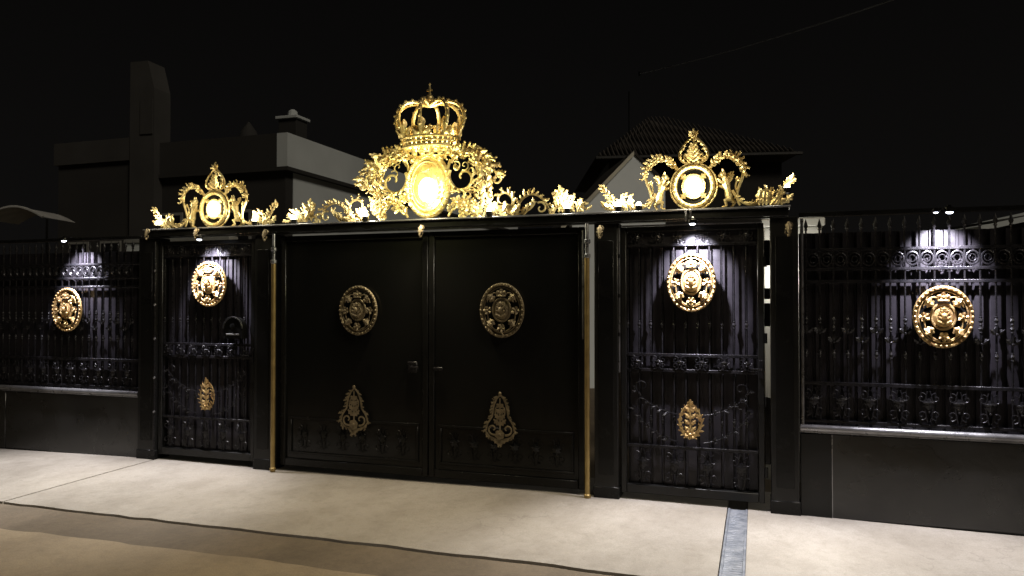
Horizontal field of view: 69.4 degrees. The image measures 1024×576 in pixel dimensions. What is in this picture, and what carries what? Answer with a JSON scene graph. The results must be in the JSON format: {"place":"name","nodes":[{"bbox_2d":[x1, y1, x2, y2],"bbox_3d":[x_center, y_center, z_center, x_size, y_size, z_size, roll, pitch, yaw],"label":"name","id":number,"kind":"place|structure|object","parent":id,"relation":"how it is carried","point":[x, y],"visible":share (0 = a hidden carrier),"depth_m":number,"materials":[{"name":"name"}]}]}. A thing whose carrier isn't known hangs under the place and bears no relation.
{"place":"outdoors","nodes":[
{"label":"outdoors","id":0,"kind":"place"},
{"bbox_2d":[0,449,170,503],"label":"pavement","id":1,"kind":"structure","parent":0,"point":[25,472],"depth_m":7.28,"materials":[{"name":"concrete"}]},
{"bbox_2d":[0,236,142,456],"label":"ornamental fence","id":2,"kind":"object","parent":1,"relation":"on","point":[69,324],"visible":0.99,"depth_m":8.06,"materials":[{"name":"black metal"}]},
{"bbox_2d":[60,236,82,241],"bbox_3d":[-4.708,-0.517,7.907,0.068,0.064,0.253,0,-1,18],"label":"downlight","id":3,"kind":"object","parent":2,"relation":"attached to","point":[63,239],"visible":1,"depth_m":7.82,"materials":[{"name":"black paint"}]},
{"bbox_2d":[136,238,169,459],"bbox_3d":[-3.763,0.654,7.769,0.241,2.345,0.212,0,-1,18],"label":"gate post","id":4,"kind":"object","parent":1,"relation":"on","point":[144,450],"visible":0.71,"depth_m":7.67,"materials":[{"name":"black metal"}]},
{"bbox_2d":[153,242,156,455],"bbox_3d":[-3.684,0.624,7.624,0.028,2.200,0.028,0,-1,-4],"label":"frame upright","id":5,"kind":"object","parent":4,"relation":"attached to","point":[154,339],"visible":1,"depth_m":7.62,"materials":[{"name":"black metal"}]},
{"bbox_2d":[157,239,254,460],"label":"side gate","id":6,"kind":"structure","parent":4,"relation":"attached to","point":[211,290],"depth_m":7.51,"materials":[{"name":"black metal"}]},
{"bbox_2d":[222,316,246,338],"bbox_3d":[-2.732,0.388,7.289,0.240,0.220,0.093,0,-1,18],"label":"letter box","id":7,"kind":"object","parent":6,"relation":"attached to","point":[233,327],"visible":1,"depth_m":7.26,"materials":[{"name":"black paint"}]},
{"bbox_2d":[0,528,375,575],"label":"road","id":8,"kind":"structure","parent":0,"point":[22,553],"depth_m":4.71,"materials":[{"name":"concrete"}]},
{"bbox_2d":[4,455,728,575],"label":"pavement","id":9,"kind":"structure","parent":0,"point":[633,534],"depth_m":5.77,"materials":[{"name":"concrete"}]},
{"bbox_2d":[253,234,283,469],"bbox_3d":[-2.402,0.646,7.317,0.222,2.345,0.212,0,-1,18],"label":"gate post","id":10,"kind":"object","parent":9,"relation":"on","point":[262,377],"visible":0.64,"depth_m":7.23,"materials":[{"name":"black metal"}]},
{"bbox_2d":[142,205,790,238],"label":"header beam","id":11,"kind":"structure","parent":10,"relation":"on","point":[697,214],"depth_m":6.45,"materials":[{"name":"black metal"}]},
{"bbox_2d":[144,229,149,239],"bbox_3d":[-3.754,-0.551,7.590,0.063,0.117,0.037,0,-1,18],"label":"gilded bracket","id":12,"kind":"object","parent":11,"relation":"attached to","point":[146,232],"visible":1,"depth_m":7.59,"materials":[{"name":"gold metal"}]},
{"bbox_2d":[155,222,160,228],"bbox_3d":[-3.642,-0.644,7.604,0.059,0.074,0.059,0,-1,18],"label":"floodlight","id":13,"kind":"object","parent":11,"relation":"on","point":[157,225],"visible":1,"depth_m":7.59,"materials":[{"name":"black paint"}]},
{"bbox_2d":[193,228,198,238],"bbox_3d":[-3.163,-0.544,7.393,0.063,0.117,0.037,0,-1,18],"label":"gilded bracket","id":14,"kind":"object","parent":11,"relation":"attached to","point":[195,231],"visible":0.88,"depth_m":7.39,"materials":[{"name":"gold metal"}]},
{"bbox_2d":[196,234,210,240],"bbox_3d":[-3.052,-0.496,7.325,0.068,0.064,0.193,0,-1,18],"label":"downlight","id":15,"kind":"object","parent":11,"relation":"attached to","point":[199,237],"visible":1,"depth_m":7.26,"materials":[{"name":"black paint"}]},
{"bbox_2d":[151,162,277,228],"bbox_3d":[-2.995,-0.934,7.444,1.551,0.676,0.110,0,-1,18],"label":"emblem crest","id":16,"kind":"object","parent":11,"relation":"on","point":[215,209],"visible":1,"depth_m":7.43,"materials":[{"name":"metal"}]},
{"bbox_2d":[252,218,257,224],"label":"floodlight","id":17,"kind":"object","parent":11,"relation":"on","point":[254,221],"visible":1,"depth_m":7.21,"materials":[{"name":"black paint"}]},
{"bbox_2d":[262,229,267,240],"bbox_3d":[-2.388,-0.510,7.136,0.063,0.117,0.037,0,-1,18],"label":"gilded bracket","id":18,"kind":"object","parent":11,"relation":"attached to","point":[264,232],"visible":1,"depth_m":7.13,"materials":[{"name":"gold metal"}]},
{"bbox_2d":[290,216,295,223],"bbox_3d":[-2.097,-0.652,7.092,0.059,0.074,0.059,0,-1,18],"label":"floodlight","id":19,"kind":"object","parent":11,"relation":"on","point":[293,220],"visible":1,"depth_m":7.07,"materials":[{"name":"black paint"}]},
{"bbox_2d":[362,213,367,220],"bbox_3d":[-1.357,-0.656,6.825,0.059,0.074,0.059,0,-1,18],"label":"floodlight","id":20,"kind":"object","parent":11,"relation":"on","point":[364,217],"visible":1,"depth_m":6.81,"materials":[{"name":"black paint"}]},
{"bbox_2d":[418,225,423,237],"bbox_3d":[-0.818,-0.508,6.615,0.063,0.117,0.037,0,-1,18],"label":"gilded bracket","id":21,"kind":"object","parent":11,"relation":"attached to","point":[420,228],"visible":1,"depth_m":6.61,"materials":[{"name":"gold metal"}]},
{"bbox_2d":[282,83,591,223],"bbox_3d":[-0.757,-1.225,6.726,3.040,1.286,0.461,0,-1,18],"label":"crowned crest","id":22,"kind":"object","parent":11,"relation":"on","point":[427,186],"visible":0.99,"depth_m":6.65,"materials":[{"name":"metal"}]},
{"bbox_2d":[486,208,491,215],"bbox_3d":[-0.201,-0.663,6.442,0.059,0.074,0.059,0,-1,18],"label":"floodlight","id":23,"kind":"object","parent":11,"relation":"on","point":[488,211],"visible":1,"depth_m":6.42,"materials":[{"name":"black paint"}]},
{"bbox_2d":[564,205,570,212],"bbox_3d":[0.468,-0.666,6.241,0.059,0.074,0.059,0,-1,18],"label":"floodlight","id":24,"kind":"object","parent":11,"relation":"on","point":[567,209],"visible":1,"depth_m":6.22,"materials":[{"name":"black paint"}]},
{"bbox_2d":[597,225,603,238],"bbox_3d":[0.726,-0.461,6.102,0.063,0.117,0.037,0,-1,18],"label":"gilded bracket","id":25,"kind":"object","parent":11,"relation":"attached to","point":[599,229],"visible":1,"depth_m":6.10,"materials":[{"name":"gold metal"}]},
{"bbox_2d":[615,203,621,210],"bbox_3d":[0.879,-0.668,6.105,0.059,0.074,0.059,0,-1,18],"label":"floodlight","id":26,"kind":"object","parent":11,"relation":"on","point":[618,207],"visible":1,"depth_m":6.08,"materials":[{"name":"black paint"}]},
{"bbox_2d":[635,202,641,210],"bbox_3d":[1.038,-0.669,6.052,0.059,0.074,0.059,0,-1,18],"label":"floodlight","id":27,"kind":"object","parent":11,"relation":"on","point":[638,206],"visible":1,"depth_m":6.03,"materials":[{"name":"black paint"}]},
{"bbox_2d":[685,210,696,224],"bbox_3d":[1.419,-0.549,5.838,0.089,0.122,0.203,0,-1,18],"label":"downlight","id":28,"kind":"object","parent":11,"relation":"attached to","point":[692,220],"visible":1,"depth_m":5.76,"materials":[{"name":"black paint"}]},
{"bbox_2d":[598,128,795,210],"bbox_3d":[1.463,-0.958,5.965,1.551,0.676,0.110,0,-1,18],"label":"emblem crest","id":29,"kind":"object","parent":11,"relation":"on","point":[692,184],"visible":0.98,"depth_m":5.95,"materials":[{"name":"metal"}]},
{"bbox_2d":[783,183,790,192],"bbox_3d":[2.132,-0.774,5.733,0.059,0.074,0.059,0,-1,18],"label":"floodlight","id":30,"kind":"object","parent":29,"relation":"attached to","point":[787,188],"visible":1,"depth_m":5.71,"materials":[{"name":"black paint"}]},
{"bbox_2d":[785,221,792,236],"bbox_3d":[2.112,-0.451,5.642,0.063,0.117,0.037,0,-1,18],"label":"gilded bracket","id":31,"kind":"object","parent":11,"relation":"attached to","point":[788,226],"visible":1,"depth_m":5.64,"materials":[{"name":"gold metal"}]},
{"bbox_2d":[269,234,276,471],"bbox_3d":[-2.305,0.621,7.140,0.059,2.290,0.059,0,-1,18],"label":"brass pipe","id":32,"kind":"object","parent":9,"relation":"on","point":[272,468],"visible":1,"depth_m":7.12,"materials":[{"name":"metal"}]},
{"bbox_2d":[280,232,428,476],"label":"driveway gate","id":33,"kind":"structure","parent":9,"relation":"on","point":[354,352],"depth_m":6.95,"materials":[{"name":"black metal"}]},
{"bbox_2d":[429,227,584,489],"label":"driveway gate","id":34,"kind":"structure","parent":9,"relation":"on","point":[506,356],"depth_m":6.47,"materials":[{"name":"black metal"}]},
{"bbox_2d":[583,223,590,498],"bbox_3d":[0.627,0.605,6.168,0.059,2.290,0.059,0,-1,18],"label":"brass pipe","id":35,"kind":"object","parent":9,"relation":"on","point":[586,242],"visible":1,"depth_m":6.15,"materials":[{"name":"metal"}]},
{"bbox_2d":[593,223,622,498],"bbox_3d":[0.814,0.629,6.251,0.216,2.345,0.212,0,-1,18],"label":"gate post","id":36,"kind":"object","parent":9,"relation":"on","point":[607,399],"visible":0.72,"depth_m":6.15,"materials":[{"name":"black metal"}]},
{"bbox_2d":[618,225,620,371],"bbox_3d":[0.890,0.090,6.147,0.022,1.220,0.022,0,-1,-4],"label":"frame upright","id":37,"kind":"object","parent":36,"relation":"attached to","point":[619,297],"visible":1,"depth_m":6.14,"materials":[{"name":"metal"}]},
{"bbox_2d":[0,0,1023,254],"label":"sky","id":38,"kind":"structure","parent":0,"point":[895,104],"materials":[{"name":"black"}]},
{"bbox_2d":[552,151,669,387],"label":"gabled house","id":39,"kind":"structure","parent":0,"point":[620,178],"depth_m":14.01,"materials":[{"name":"tile"}]},
{"bbox_2d":[590,388,770,491],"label":"yard","id":40,"kind":"structure","parent":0,"point":[592,458],"depth_m":8.51,"materials":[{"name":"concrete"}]},
{"bbox_2d":[0,205,74,252],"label":"arched canopy","id":41,"kind":"object","parent":40,"relation":"on","point":[15,214],"visible":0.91,"depth_m":12.41,"materials":[{"name":"fabric"}]},
{"bbox_2d":[54,137,129,252],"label":"house wing","id":42,"kind":"structure","parent":40,"relation":"on","point":[93,190],"depth_m":19.63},
{"bbox_2d":[68,242,88,252],"bbox_3d":[-11.590,-0.529,19.753,0.700,1.400,0.043,0,-1,18],"label":"window","id":43,"kind":"structure","parent":42,"relation":"in","point":[79,244],"depth_m":19.73,"materials":[{"name":"black glass"}]},
{"bbox_2d":[100,241,120,251],"bbox_3d":[-10.546,-0.535,19.407,0.700,1.400,0.043,0,-1,18],"label":"window","id":44,"kind":"structure","parent":42,"relation":"in","point":[107,243],"depth_m":19.40,"materials":[{"name":"black glass"}]},
{"bbox_2d":[129,61,169,237],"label":"stair tower","id":45,"kind":"structure","parent":40,"relation":"on","point":[149,111],"depth_m":19.08,"materials":[{"name":"grey concrete"}]},
{"bbox_2d":[124,236,237,250],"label":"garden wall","id":46,"kind":"structure","parent":40,"relation":"on","point":[136,244],"depth_m":9.10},
{"bbox_2d":[158,109,517,238],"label":"flat roofed house","id":47,"kind":"structure","parent":40,"relation":"on","point":[289,165],"depth_m":18.86,"materials":[{"name":"painted plaster"},{"name":"concrete"}]},
{"bbox_2d":[161,212,182,228],"bbox_3d":[-8.985,-1.139,19.159,1.100,1.600,0.043,0,-1,18],"label":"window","id":48,"kind":"structure","parent":47,"relation":"in","point":[178,217],"depth_m":19.04,"materials":[{"name":"black glass"}]},
{"bbox_2d":[215,209,251,238],"bbox_3d":[-6.992,-1.150,18.498,1.100,1.600,0.043,0,-1,18],"label":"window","id":49,"kind":"structure","parent":47,"relation":"in","point":[247,216],"depth_m":18.40,"materials":[{"name":"black glass"}]},
{"bbox_2d":[761,217,824,479],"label":"pale pillar","id":50,"kind":"structure","parent":40,"relation":"on","point":[812,223],"depth_m":6.85,"materials":[{"name":"concrete"}]},
{"bbox_2d":[575,92,802,225],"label":"hip roofed house","id":51,"kind":"structure","parent":0,"point":[645,140],"depth_m":20.47,"materials":[{"name":"tile"}]},
{"bbox_2d":[638,0,892,75],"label":"overhead cable","id":52,"kind":"object","parent":51,"relation":"attached to","point":[639,73],"visible":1,"depth_m":13.81,"materials":[{"name":"black paint"}]},
{"bbox_2d":[745,492,1023,575],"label":"pavement","id":53,"kind":"structure","parent":0,"point":[786,545],"depth_m":4.94,"materials":[{"name":"concrete"}]},
{"bbox_2d":[719,501,747,575],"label":"drain channel","id":54,"kind":"object","parent":53,"relation":"in","point":[733,560],"visible":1,"depth_m":5.03,"materials":[{"name":"metal"}]},
{"bbox_2d":[770,217,800,515],"bbox_3d":[2.140,0.622,5.811,0.221,2.345,0.212,0,-1,18],"label":"gate post","id":55,"kind":"object","parent":53,"relation":"on","point":[784,383],"visible":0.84,"depth_m":5.71,"materials":[{"name":"black metal"}]},
{"bbox_2d":[621,221,770,502],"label":"side gate","id":56,"kind":"structure","parent":55,"relation":"attached to","point":[695,320],"depth_m":5.99,"materials":[{"name":"black metal"}]},
{"bbox_2d":[801,433,832,517],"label":"plinth pier","id":57,"kind":"structure","parent":53,"relation":"on","point":[816,475],"depth_m":5.65,"materials":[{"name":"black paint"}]},
{"bbox_2d":[798,205,1023,535],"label":"ornamental fence","id":58,"kind":"object","parent":53,"relation":"on","point":[914,372],"visible":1,"depth_m":5.47,"materials":[{"name":"black metal"}]},
{"bbox_2d":[800,218,804,423],"bbox_3d":[2.242,0.273,5.711,0.037,1.620,0.037,-1,-1,41],"label":"fence upright","id":59,"kind":"object","parent":58,"relation":"attached to","point":[802,318],"visible":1,"depth_m":5.70,"materials":[{"name":"metal"}]},
{"bbox_2d":[932,205,954,213],"bbox_3d":[3.078,-0.554,5.319,0.144,0.064,0.263,0,-1,18],"label":"downlight","id":60,"kind":"object","parent":58,"relation":"attached to","point":[948,209],"visible":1,"depth_m":5.21,"materials":[{"name":"black paint"}]},
{"bbox_2d":[939,213,1023,229],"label":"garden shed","id":61,"kind":"structure","parent":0,"point":[1003,222],"depth_m":9.11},
{"label":"ground","id":62,"kind":"structure","parent":0,"visible":0},
{"bbox_2d":[0,504,610,575],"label":"gutter","id":63,"kind":"object","parent":62,"relation":"on","point":[360,559],"visible":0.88,"depth_m":5.02,"materials":[{"name":"concrete"}]}
]}

